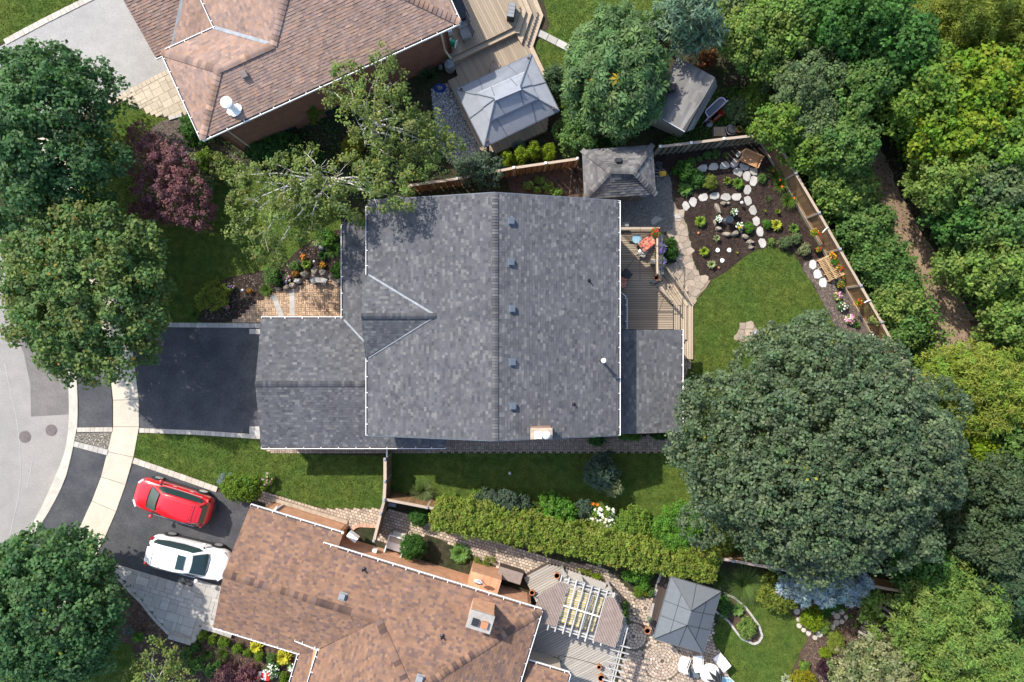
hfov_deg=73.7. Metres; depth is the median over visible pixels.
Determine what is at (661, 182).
gravel yard
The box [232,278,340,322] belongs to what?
front patio
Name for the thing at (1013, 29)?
woodland tree
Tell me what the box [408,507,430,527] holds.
shrub
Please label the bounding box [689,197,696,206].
stepping stone
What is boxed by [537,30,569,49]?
slab walk
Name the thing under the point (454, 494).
shrub
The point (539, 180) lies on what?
vegetable plant
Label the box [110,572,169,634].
driveway edging
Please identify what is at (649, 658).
patio and path
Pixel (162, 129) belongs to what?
mulch chips
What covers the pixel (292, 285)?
boulder
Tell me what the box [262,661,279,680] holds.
hydrangea
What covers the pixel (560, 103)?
shrub
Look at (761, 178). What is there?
shrub
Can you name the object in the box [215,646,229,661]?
ornamental grass
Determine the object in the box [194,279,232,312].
shrub
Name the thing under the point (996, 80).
woodland tree
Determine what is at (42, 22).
driveway edging
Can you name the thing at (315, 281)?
stone bench
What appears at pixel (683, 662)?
patio chair
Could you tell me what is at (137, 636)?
shrub
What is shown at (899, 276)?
woodland tree
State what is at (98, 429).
driveway edging
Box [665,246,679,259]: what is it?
shrub
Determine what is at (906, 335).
woodland tree
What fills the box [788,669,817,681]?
shrub
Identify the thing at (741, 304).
back lawn
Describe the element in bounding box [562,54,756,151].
shed yard
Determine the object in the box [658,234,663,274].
planter ledge
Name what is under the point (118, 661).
grass
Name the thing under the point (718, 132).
crate
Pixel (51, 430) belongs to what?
manhole cover
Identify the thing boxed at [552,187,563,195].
vegetable plant
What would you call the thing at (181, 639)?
driveway edging
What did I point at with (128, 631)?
shrub
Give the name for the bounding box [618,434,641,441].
shrub
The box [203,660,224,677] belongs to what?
shrub
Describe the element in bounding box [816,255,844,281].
bench
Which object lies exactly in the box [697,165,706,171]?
stepping stone
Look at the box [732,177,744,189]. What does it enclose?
hosta
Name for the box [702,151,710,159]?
shrub
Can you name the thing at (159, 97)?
beige paved corner
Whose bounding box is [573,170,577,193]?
leaning pole
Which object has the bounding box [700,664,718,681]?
patio table
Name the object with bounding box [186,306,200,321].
ornamental grass
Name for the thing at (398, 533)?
step
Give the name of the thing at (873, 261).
woodland tree
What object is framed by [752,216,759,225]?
stepping stone
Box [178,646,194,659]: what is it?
shrub
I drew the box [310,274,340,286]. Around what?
stone edging
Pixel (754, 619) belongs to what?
edging
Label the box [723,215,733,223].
bird bath
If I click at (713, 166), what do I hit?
stepping stone
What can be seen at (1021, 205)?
woodland tree
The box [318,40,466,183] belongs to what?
birch tree
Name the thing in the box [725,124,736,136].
rain barrel
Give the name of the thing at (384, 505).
fence
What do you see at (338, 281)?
boulder
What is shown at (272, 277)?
shrub
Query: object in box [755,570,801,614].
shrub
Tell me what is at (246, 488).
shrub
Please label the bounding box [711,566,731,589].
ornamental grass
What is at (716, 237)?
hosta
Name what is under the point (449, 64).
rain barrel
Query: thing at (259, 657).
shrub
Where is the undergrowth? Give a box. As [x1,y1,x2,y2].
[746,0,1023,656]
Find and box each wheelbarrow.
[655,171,666,176]
[704,109,728,125]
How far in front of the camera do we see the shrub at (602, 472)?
38.10 m
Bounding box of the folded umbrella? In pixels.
[706,669,721,681]
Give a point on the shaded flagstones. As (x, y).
(657, 220)
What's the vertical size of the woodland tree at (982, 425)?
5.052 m
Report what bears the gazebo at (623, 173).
on the yard ground at (438, 552)
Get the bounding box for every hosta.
[250,641,263,653]
[275,649,292,665]
[301,260,311,269]
[318,251,327,259]
[449,542,472,564]
[677,181,693,197]
[695,216,705,226]
[699,246,709,256]
[707,260,716,268]
[713,235,719,241]
[723,176,731,185]
[731,602,745,616]
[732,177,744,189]
[771,220,782,230]
[781,674,789,681]
[789,223,798,233]
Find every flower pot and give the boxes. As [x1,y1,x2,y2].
[554,572,559,578]
[598,673,604,681]
[644,626,650,633]
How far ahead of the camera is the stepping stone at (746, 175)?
39.93 m
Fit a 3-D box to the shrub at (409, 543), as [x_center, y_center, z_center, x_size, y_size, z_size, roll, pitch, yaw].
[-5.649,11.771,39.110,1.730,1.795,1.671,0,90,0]
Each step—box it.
[389,536,401,543]
[393,529,406,536]
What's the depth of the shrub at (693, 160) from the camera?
39.66 m
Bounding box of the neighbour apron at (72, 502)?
[32,447,105,555]
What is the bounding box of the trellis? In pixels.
[602,621,629,681]
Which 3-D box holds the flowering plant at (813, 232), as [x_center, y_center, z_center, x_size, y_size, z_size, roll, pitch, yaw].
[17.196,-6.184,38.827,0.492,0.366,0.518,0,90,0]
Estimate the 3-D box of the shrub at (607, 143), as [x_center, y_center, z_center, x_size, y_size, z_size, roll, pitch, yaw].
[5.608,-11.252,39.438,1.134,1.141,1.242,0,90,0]
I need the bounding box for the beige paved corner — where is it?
[117,74,186,117]
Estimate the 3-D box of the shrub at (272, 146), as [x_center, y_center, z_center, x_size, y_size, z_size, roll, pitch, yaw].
[-13.723,-11.296,39.426,3.618,1.188,2.143,0,90,0]
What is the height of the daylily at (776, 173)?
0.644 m
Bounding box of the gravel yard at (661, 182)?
[621,168,673,232]
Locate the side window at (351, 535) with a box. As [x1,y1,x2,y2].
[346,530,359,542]
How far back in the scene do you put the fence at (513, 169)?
38.81 m
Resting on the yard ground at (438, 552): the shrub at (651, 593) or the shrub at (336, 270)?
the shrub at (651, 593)
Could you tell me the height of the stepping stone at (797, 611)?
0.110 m
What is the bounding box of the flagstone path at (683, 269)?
[665,202,709,303]
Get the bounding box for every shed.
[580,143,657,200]
[647,57,716,137]
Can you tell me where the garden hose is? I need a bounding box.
[433,84,446,92]
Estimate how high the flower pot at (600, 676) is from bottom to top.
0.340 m
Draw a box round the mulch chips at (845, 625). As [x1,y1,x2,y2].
[798,589,891,681]
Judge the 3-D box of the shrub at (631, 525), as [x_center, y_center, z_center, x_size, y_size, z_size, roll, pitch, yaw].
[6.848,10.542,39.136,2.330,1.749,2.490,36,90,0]
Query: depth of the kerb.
39.97 m
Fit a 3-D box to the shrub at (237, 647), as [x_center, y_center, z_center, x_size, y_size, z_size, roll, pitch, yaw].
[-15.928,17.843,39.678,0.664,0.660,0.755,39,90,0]
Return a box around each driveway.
[0,0,166,113]
[99,464,250,586]
[133,327,259,432]
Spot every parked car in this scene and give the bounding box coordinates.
[133,476,215,527]
[144,532,230,582]
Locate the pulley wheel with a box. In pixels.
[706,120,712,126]
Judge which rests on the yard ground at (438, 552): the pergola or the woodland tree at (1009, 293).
the woodland tree at (1009, 293)
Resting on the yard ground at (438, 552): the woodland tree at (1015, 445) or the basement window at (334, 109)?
the woodland tree at (1015, 445)
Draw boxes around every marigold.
[828,251,836,259]
[836,264,842,270]
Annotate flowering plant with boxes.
[227,283,235,290]
[259,472,273,485]
[282,273,290,283]
[288,663,293,671]
[300,254,305,260]
[319,261,325,268]
[651,227,661,237]
[715,215,722,222]
[730,208,738,215]
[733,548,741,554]
[735,222,743,229]
[810,228,818,236]
[814,246,821,252]
[835,281,844,288]
[853,298,862,306]
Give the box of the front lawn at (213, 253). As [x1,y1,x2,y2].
[80,101,340,331]
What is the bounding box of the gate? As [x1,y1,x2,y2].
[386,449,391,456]
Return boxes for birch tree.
[115,635,199,681]
[216,141,416,270]
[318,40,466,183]
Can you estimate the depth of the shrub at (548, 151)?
38.36 m
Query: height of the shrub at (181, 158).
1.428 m
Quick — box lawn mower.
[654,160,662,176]
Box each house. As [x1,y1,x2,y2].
[124,0,460,151]
[213,497,570,681]
[254,192,683,448]
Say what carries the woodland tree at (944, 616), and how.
on the yard ground at (438, 552)
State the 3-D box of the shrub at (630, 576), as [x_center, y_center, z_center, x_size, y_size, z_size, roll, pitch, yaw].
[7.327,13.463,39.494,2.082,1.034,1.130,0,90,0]
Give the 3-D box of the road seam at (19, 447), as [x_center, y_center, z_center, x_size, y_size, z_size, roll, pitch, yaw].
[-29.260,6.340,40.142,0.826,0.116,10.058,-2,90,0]
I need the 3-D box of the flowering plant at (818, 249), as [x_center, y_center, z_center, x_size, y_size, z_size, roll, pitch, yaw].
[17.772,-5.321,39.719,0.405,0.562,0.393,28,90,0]
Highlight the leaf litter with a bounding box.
[870,157,996,357]
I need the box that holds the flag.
[254,671,269,680]
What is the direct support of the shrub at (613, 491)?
on the side lawn at (530, 471)
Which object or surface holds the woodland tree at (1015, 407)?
on the yard ground at (438, 552)
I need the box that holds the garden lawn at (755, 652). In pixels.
[713,602,806,681]
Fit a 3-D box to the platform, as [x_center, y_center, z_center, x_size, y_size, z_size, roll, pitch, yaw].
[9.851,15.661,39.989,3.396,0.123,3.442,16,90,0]
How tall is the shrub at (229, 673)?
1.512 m
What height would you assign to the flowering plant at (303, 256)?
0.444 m
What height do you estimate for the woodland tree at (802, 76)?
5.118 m
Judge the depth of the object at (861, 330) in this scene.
39.98 m
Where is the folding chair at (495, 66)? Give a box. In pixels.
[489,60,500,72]
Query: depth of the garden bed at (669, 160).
39.99 m
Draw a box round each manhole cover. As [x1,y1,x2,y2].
[19,431,30,442]
[45,424,56,435]
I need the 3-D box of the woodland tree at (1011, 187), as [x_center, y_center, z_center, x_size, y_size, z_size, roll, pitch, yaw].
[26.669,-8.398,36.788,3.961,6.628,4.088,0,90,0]
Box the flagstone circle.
[734,321,756,344]
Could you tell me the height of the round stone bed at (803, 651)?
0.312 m
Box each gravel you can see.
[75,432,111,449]
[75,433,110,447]
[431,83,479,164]
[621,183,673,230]
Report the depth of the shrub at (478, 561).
39.77 m
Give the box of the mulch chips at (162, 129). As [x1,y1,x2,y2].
[153,118,234,161]
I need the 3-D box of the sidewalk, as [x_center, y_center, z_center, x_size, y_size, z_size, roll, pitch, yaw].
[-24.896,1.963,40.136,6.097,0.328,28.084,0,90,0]
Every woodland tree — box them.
[707,0,819,88]
[716,0,761,39]
[745,95,806,152]
[759,45,852,118]
[772,85,852,152]
[777,128,835,175]
[790,0,913,66]
[806,115,884,184]
[807,164,881,217]
[826,631,925,681]
[831,46,909,112]
[831,68,884,128]
[832,200,897,255]
[840,3,942,88]
[848,232,910,289]
[856,555,1014,681]
[867,276,925,328]
[868,39,978,141]
[873,253,922,296]
[881,312,928,348]
[887,538,966,598]
[894,93,1007,172]
[897,140,990,215]
[903,643,966,681]
[906,337,1023,414]
[910,0,1023,64]
[916,155,1023,221]
[916,197,990,247]
[920,625,1023,681]
[926,234,1023,302]
[928,39,1023,132]
[934,197,1023,262]
[934,504,1023,576]
[936,385,1018,439]
[949,0,1023,72]
[952,106,1023,185]
[957,431,1004,470]
[960,449,1023,527]
[967,560,1023,619]
[968,341,1023,433]
[969,293,1023,349]
[975,256,1023,313]
[979,329,1023,371]
[980,411,1023,463]
[985,498,1023,563]
[989,150,1023,205]
[991,52,1023,138]
[1008,203,1023,247]
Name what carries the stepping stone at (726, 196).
on the yard ground at (438, 552)
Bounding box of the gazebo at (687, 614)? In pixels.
[648,572,720,653]
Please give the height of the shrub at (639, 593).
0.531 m
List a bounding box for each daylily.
[766,164,782,182]
[774,175,789,193]
[781,192,798,208]
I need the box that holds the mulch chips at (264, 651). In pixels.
[124,587,295,681]
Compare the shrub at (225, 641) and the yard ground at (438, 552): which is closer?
the shrub at (225, 641)
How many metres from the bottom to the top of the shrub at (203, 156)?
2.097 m
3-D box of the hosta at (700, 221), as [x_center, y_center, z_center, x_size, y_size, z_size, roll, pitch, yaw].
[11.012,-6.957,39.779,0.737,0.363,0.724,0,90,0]
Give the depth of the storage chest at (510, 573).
39.14 m
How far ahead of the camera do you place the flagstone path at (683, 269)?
39.96 m
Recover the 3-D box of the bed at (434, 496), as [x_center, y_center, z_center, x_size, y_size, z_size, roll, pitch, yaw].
[2.614,10.755,40.143,19.735,0.314,0.928,10,90,0]
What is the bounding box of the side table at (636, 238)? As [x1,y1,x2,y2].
[632,234,640,243]
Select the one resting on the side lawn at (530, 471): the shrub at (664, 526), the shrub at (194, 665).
the shrub at (664, 526)
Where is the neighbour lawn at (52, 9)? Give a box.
[0,0,76,42]
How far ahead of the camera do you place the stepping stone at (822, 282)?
39.93 m
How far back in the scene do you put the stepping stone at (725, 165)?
39.93 m
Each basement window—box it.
[281,126,296,134]
[325,106,340,115]
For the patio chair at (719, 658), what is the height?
0.927 m
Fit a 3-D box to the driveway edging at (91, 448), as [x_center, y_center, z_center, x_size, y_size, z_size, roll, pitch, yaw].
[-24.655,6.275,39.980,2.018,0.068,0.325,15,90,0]
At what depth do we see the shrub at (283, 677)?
39.42 m
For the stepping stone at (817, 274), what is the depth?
39.93 m
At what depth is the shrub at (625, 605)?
39.70 m
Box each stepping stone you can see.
[682,201,689,210]
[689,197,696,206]
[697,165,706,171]
[698,193,707,200]
[708,163,717,169]
[710,192,719,199]
[720,161,729,168]
[720,193,730,200]
[730,158,738,167]
[731,193,741,200]
[732,168,741,176]
[739,163,749,170]
[743,171,750,180]
[743,185,750,194]
[744,196,751,205]
[749,205,756,214]
[750,168,756,175]
[750,176,756,185]
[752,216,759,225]
[756,226,763,235]
[758,238,765,247]
[794,608,799,614]
[809,260,815,268]
[813,269,821,278]
[816,631,822,636]
[819,278,826,286]
[833,619,839,625]
[834,613,839,618]
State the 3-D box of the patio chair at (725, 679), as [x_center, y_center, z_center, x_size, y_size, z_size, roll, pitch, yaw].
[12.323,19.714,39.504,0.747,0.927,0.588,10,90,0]
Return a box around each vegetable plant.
[520,181,533,189]
[533,175,544,184]
[533,186,540,193]
[541,181,553,193]
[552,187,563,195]
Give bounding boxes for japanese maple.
[124,119,219,233]
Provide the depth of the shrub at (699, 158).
39.67 m
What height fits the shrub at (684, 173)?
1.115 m
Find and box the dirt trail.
[868,140,1022,486]
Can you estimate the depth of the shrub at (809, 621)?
39.36 m
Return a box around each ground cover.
[655,86,756,145]
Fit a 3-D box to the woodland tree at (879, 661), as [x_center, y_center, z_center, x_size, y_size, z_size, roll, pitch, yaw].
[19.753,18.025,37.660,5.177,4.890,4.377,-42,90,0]
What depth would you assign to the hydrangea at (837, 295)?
39.66 m
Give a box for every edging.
[3,0,91,44]
[73,441,107,454]
[77,427,112,431]
[108,69,169,104]
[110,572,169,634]
[133,458,217,491]
[139,428,259,438]
[167,623,231,644]
[168,113,182,119]
[168,323,260,434]
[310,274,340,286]
[351,524,376,529]
[648,573,660,623]
[715,592,762,644]
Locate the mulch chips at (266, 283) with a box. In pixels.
[204,232,340,319]
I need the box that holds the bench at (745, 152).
[737,148,764,169]
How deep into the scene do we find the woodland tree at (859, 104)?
35.36 m
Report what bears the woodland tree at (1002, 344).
on the yard ground at (438, 552)
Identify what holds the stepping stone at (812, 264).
on the yard ground at (438, 552)
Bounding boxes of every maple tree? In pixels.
[0,36,139,241]
[0,196,177,390]
[0,520,132,681]
[661,309,974,592]
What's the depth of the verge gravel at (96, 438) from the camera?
40.00 m
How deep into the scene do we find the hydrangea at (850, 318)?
39.66 m
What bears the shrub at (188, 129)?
on the yard ground at (438, 552)
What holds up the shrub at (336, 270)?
on the front bed at (239, 278)
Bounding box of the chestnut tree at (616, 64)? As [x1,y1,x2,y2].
[559,0,673,145]
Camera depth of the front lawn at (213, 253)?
40.00 m
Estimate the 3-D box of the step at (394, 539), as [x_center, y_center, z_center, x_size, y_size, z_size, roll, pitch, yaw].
[-6.803,11.600,39.900,0.750,0.200,0.340,17,90,0]
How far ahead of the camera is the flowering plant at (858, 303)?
38.86 m
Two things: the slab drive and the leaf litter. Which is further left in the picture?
the slab drive
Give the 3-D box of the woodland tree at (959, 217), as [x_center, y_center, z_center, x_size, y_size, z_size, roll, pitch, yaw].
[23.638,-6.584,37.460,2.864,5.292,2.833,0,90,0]
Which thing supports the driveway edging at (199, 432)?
on the yard ground at (438, 552)
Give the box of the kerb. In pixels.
[0,239,77,535]
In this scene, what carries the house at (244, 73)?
on the yard ground at (438, 552)
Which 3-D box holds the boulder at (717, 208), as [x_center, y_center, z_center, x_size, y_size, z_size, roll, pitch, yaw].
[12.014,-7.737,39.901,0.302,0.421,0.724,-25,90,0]
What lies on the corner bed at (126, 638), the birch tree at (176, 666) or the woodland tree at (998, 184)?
the birch tree at (176, 666)
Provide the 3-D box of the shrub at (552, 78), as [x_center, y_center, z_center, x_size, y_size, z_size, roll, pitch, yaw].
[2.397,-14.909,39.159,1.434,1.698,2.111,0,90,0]
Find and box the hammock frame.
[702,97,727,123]
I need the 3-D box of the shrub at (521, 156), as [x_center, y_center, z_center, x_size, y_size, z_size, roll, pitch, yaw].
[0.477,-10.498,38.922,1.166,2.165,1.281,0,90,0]
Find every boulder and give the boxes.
[283,285,290,290]
[289,283,297,287]
[294,278,302,283]
[300,271,309,278]
[311,268,319,274]
[319,269,327,275]
[335,278,340,284]
[714,203,720,213]
[722,232,730,236]
[731,230,738,235]
[741,233,748,239]
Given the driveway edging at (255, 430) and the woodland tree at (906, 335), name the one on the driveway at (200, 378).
the driveway edging at (255, 430)
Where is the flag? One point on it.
(266, 677)
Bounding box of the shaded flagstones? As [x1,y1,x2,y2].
[647,208,670,228]
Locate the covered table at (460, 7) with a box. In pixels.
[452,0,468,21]
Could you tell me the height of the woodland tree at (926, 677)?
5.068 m
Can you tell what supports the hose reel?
on the deck at (500, 39)
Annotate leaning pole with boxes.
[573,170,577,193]
[575,168,579,194]
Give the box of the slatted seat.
[858,600,899,638]
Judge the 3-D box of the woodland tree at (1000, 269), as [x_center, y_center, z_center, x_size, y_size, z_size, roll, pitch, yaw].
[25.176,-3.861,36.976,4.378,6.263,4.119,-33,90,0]
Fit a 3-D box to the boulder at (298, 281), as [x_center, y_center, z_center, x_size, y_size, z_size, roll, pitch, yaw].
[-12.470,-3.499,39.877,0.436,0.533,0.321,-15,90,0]
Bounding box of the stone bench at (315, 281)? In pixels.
[310,277,327,284]
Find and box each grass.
[81,643,145,681]
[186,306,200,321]
[200,649,215,661]
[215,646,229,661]
[258,283,273,297]
[325,241,340,259]
[408,480,437,501]
[414,64,440,90]
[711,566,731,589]
[718,563,766,608]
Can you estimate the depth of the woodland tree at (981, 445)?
36.72 m
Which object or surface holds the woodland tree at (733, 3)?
on the yard ground at (438, 552)
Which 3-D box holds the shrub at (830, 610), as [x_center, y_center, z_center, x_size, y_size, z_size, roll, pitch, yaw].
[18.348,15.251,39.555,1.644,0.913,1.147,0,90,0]
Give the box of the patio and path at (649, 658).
[377,509,728,681]
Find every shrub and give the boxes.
[122,625,133,635]
[131,631,144,644]
[166,145,190,167]
[176,112,212,148]
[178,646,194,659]
[181,149,218,195]
[184,654,205,674]
[191,642,201,652]
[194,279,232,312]
[195,146,214,175]
[195,630,208,642]
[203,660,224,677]
[204,151,234,183]
[207,633,217,646]
[209,660,262,681]
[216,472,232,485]
[217,636,230,647]
[219,472,265,503]
[232,640,242,654]
[242,648,251,657]
[243,130,302,162]
[254,651,265,661]
[262,263,283,285]
[266,652,276,663]
[279,670,289,681]
[285,147,326,176]
[288,260,301,270]
[291,270,299,276]
[306,105,323,125]
[316,227,339,248]
[330,261,340,278]
[340,132,365,161]
[399,531,427,560]
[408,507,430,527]
[448,492,458,497]
[453,149,507,192]
[470,487,484,498]
[473,555,495,565]
[474,486,533,517]
[500,149,513,167]
[511,138,525,149]
[512,144,530,165]
[525,140,540,162]
[537,489,579,527]
[539,143,556,161]
[542,62,564,99]
[551,104,599,158]
[557,91,566,110]
[575,497,592,521]
[576,568,592,575]
[582,449,621,492]
[587,437,606,446]
[590,572,602,579]
[599,136,617,148]
[603,475,624,497]
[608,503,652,540]
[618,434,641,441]
[621,565,654,583]
[621,600,629,623]
[632,586,644,597]
[635,577,650,591]
[647,586,655,596]
[649,497,707,559]
[650,433,667,440]
[665,236,678,248]
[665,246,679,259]
[670,157,697,182]
[688,156,695,166]
[688,169,706,189]
[695,47,719,71]
[696,156,702,161]
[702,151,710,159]
[702,173,716,190]
[703,522,736,556]
[711,149,720,158]
[717,593,731,619]
[722,95,756,125]
[736,614,756,639]
[738,77,775,123]
[743,221,754,233]
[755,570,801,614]
[757,173,766,183]
[761,219,771,229]
[767,238,774,246]
[775,235,792,248]
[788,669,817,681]
[789,231,801,244]
[796,242,810,255]
[797,659,810,670]
[798,603,824,631]
[814,596,842,613]
[814,657,837,679]
[818,611,831,619]
[818,646,832,658]
[819,618,831,634]
[826,629,844,653]
[830,259,838,265]
[857,589,883,603]
[863,605,879,622]
[871,617,888,626]
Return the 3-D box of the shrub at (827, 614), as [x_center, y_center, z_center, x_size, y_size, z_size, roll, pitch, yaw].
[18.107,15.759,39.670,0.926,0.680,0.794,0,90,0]
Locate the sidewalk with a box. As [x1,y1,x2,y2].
[38,137,138,607]
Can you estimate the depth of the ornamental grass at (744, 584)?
39.60 m
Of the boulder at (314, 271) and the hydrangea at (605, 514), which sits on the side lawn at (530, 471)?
the hydrangea at (605, 514)
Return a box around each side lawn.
[134,433,384,508]
[391,452,752,560]
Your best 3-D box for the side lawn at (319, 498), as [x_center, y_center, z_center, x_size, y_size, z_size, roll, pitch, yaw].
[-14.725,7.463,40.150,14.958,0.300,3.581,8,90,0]
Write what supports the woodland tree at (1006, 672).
on the yard ground at (438, 552)
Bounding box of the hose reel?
[450,38,457,47]
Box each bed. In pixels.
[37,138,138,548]
[94,575,296,681]
[147,118,241,167]
[196,230,340,322]
[211,63,574,207]
[407,491,694,556]
[431,82,478,163]
[654,143,859,316]
[716,593,760,642]
[790,588,898,681]
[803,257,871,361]
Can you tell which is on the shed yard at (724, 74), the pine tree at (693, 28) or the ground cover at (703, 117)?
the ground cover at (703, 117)
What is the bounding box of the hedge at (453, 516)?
[428,493,722,584]
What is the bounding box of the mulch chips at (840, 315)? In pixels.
[804,257,865,333]
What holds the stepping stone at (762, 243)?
on the yard ground at (438, 552)
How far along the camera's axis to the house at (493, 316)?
34.83 m
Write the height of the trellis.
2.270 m
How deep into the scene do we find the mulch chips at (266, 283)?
39.97 m
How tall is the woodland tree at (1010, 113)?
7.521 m
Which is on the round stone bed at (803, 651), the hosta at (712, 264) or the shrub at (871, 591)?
the shrub at (871, 591)
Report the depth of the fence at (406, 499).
38.55 m
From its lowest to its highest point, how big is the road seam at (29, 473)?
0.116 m
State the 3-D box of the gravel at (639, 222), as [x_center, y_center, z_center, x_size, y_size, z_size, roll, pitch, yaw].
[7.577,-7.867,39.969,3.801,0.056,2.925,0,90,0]
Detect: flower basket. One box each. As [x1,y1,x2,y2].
[655,241,667,253]
[655,256,666,267]
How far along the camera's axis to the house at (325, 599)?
36.53 m
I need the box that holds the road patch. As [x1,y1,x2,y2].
[6,302,68,416]
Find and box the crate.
[711,127,725,137]
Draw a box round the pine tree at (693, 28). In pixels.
[648,0,730,63]
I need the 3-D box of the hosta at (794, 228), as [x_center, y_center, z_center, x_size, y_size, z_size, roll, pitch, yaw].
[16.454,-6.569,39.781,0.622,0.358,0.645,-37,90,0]
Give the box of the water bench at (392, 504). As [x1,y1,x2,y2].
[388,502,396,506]
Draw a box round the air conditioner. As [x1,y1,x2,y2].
[621,222,628,230]
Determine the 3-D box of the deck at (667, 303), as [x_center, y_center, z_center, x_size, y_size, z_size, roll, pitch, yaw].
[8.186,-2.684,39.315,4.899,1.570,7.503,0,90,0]
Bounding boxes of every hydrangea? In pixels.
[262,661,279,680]
[589,501,618,528]
[833,292,842,300]
[836,301,848,311]
[843,314,855,324]
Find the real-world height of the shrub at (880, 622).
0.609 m
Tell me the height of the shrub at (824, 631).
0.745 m
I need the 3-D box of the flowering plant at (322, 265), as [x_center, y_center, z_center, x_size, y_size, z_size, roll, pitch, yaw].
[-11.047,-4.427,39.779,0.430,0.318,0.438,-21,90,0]
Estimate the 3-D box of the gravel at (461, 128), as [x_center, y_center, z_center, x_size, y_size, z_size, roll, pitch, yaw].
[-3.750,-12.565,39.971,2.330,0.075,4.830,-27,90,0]
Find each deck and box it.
[448,0,548,153]
[523,562,626,681]
[621,227,693,358]
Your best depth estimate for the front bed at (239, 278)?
39.98 m
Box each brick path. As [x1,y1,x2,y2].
[256,491,380,528]
[265,359,690,452]
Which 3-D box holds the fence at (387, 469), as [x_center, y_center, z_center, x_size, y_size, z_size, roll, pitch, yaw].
[-7.104,7.717,39.005,0.195,2.010,2.414,1,90,0]
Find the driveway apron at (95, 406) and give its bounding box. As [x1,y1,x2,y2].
[75,341,111,427]
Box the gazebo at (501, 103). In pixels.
[455,54,559,151]
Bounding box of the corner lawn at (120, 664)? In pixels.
[45,640,142,681]
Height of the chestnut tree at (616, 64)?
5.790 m
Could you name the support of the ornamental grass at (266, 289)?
on the front bed at (239, 278)
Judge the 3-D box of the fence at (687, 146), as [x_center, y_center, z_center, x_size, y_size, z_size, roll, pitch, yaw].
[11.415,-11.244,39.030,6.500,1.960,0.170,-7,90,0]
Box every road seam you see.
[4,364,20,534]
[26,458,32,487]
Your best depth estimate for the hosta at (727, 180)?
39.74 m
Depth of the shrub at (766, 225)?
39.67 m
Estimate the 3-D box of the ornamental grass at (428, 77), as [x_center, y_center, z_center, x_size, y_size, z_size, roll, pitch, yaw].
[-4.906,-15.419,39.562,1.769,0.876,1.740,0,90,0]
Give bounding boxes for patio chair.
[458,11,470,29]
[459,22,473,40]
[621,276,627,288]
[637,234,655,252]
[678,652,690,674]
[689,667,699,681]
[691,653,704,672]
[711,649,730,672]
[722,675,733,681]
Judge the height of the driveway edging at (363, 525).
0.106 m
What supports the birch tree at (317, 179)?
on the shade bed at (420, 93)
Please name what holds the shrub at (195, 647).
on the corner bed at (126, 638)
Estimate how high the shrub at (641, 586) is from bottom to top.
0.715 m
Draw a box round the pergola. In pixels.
[535,566,623,647]
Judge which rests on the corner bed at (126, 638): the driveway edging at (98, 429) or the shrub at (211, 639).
the shrub at (211, 639)
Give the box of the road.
[0,256,68,542]
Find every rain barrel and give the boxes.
[444,59,454,73]
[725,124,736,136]
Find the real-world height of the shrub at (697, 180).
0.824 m
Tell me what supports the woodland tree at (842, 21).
on the yard ground at (438, 552)
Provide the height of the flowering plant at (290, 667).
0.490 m
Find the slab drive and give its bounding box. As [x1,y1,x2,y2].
[110,563,220,638]
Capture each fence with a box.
[372,493,389,541]
[382,453,391,500]
[383,492,908,594]
[407,157,578,193]
[653,134,761,155]
[760,141,913,379]
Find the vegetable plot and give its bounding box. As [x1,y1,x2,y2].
[506,162,583,197]
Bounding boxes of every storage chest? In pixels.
[498,562,522,584]
[507,2,515,21]
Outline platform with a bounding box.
[649,575,669,629]
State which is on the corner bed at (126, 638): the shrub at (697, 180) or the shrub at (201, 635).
the shrub at (201, 635)
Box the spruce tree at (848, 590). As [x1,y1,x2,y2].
[774,562,874,609]
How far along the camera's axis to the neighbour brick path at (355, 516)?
39.97 m
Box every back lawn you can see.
[535,0,665,91]
[684,245,852,457]
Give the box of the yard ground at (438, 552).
[0,0,1023,681]

